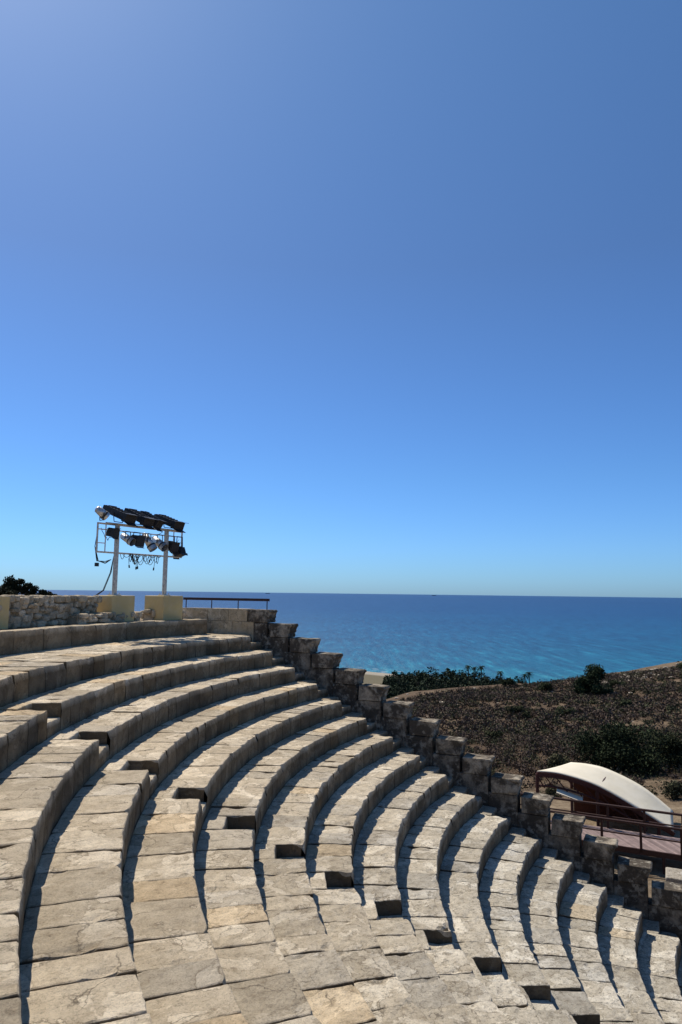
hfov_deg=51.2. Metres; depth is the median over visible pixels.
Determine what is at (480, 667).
palm tree
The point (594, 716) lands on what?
dry scrub
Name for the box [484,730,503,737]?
evergreen bush
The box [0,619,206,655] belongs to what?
ashlar blocks
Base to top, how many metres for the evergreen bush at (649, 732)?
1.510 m
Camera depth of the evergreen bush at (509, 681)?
129.13 m
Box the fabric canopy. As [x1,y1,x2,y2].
[535,762,674,836]
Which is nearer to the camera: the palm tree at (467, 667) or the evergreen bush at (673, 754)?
the evergreen bush at (673, 754)
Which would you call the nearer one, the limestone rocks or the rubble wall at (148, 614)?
the rubble wall at (148, 614)
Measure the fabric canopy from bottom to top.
3.290 m
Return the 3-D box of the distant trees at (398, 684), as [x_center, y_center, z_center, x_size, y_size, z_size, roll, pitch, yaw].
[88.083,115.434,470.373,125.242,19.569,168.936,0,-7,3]
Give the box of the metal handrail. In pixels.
[183,597,269,609]
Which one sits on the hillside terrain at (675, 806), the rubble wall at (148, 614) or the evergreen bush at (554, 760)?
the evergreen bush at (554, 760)
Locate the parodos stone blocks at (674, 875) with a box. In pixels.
[665,867,681,883]
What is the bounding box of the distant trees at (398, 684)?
[381,667,526,698]
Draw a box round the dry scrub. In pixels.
[398,663,681,797]
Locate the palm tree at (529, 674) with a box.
[526,672,533,682]
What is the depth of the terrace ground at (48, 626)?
16.44 m
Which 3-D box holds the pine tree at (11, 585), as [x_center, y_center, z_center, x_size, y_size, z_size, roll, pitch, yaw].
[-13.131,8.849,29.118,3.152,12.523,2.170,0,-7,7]
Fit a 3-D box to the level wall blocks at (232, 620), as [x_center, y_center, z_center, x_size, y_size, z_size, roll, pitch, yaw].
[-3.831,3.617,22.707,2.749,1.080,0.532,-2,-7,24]
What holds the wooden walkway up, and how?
on the hillside terrain at (675, 806)
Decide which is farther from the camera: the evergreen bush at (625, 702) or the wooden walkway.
the evergreen bush at (625, 702)
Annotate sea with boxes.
[20,590,681,682]
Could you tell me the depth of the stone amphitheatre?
10.77 m
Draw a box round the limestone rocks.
[395,663,681,744]
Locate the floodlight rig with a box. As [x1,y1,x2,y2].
[93,505,188,621]
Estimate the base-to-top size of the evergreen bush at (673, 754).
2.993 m
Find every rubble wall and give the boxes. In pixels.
[0,595,102,628]
[66,611,141,624]
[141,609,185,620]
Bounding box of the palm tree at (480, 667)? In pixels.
[477,666,484,678]
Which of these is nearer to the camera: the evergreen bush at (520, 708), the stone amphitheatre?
the stone amphitheatre
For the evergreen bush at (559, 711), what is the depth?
77.40 m
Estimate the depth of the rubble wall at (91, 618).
18.60 m
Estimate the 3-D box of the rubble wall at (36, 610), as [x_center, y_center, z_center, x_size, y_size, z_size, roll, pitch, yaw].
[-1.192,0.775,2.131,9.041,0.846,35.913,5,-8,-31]
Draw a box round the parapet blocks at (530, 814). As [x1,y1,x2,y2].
[248,609,681,944]
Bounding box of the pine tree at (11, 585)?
[0,575,58,595]
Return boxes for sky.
[0,0,681,597]
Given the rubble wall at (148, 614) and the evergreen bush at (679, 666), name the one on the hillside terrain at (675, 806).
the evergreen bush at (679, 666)
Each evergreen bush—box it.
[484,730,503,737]
[501,677,516,687]
[505,705,532,718]
[538,682,554,691]
[539,784,561,796]
[546,753,569,768]
[553,705,576,715]
[560,720,670,778]
[572,663,613,695]
[608,679,625,686]
[618,699,632,707]
[638,729,662,739]
[648,730,681,767]
[661,779,681,799]
[675,661,681,668]
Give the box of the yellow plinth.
[0,597,9,628]
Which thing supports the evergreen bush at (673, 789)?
on the hillside terrain at (675, 806)
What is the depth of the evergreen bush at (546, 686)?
115.16 m
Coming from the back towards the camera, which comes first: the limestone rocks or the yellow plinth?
the limestone rocks
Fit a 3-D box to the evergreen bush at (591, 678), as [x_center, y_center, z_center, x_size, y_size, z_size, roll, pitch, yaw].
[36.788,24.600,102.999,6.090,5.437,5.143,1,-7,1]
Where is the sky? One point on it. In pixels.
(350, 296)
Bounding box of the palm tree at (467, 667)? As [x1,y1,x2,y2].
[464,665,472,680]
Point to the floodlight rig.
(164, 606)
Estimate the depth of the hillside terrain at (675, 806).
46.32 m
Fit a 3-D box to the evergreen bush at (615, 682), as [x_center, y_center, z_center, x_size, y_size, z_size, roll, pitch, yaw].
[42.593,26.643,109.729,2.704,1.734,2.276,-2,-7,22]
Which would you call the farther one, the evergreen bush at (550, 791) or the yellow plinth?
the evergreen bush at (550, 791)
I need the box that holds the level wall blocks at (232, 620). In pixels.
[183,608,254,641]
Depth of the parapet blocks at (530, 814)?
18.63 m
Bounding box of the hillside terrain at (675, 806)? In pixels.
[362,661,681,897]
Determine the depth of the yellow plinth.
15.50 m
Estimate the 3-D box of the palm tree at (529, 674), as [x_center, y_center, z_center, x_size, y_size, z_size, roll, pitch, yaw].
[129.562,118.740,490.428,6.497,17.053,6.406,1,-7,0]
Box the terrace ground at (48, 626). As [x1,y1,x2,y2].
[0,618,184,629]
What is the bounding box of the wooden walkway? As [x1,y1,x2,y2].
[520,792,681,874]
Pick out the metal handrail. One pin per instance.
(226, 599)
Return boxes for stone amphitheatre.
[0,633,681,1023]
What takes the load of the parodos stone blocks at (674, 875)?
on the hillside terrain at (675, 806)
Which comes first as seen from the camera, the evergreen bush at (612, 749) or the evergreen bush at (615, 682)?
the evergreen bush at (612, 749)

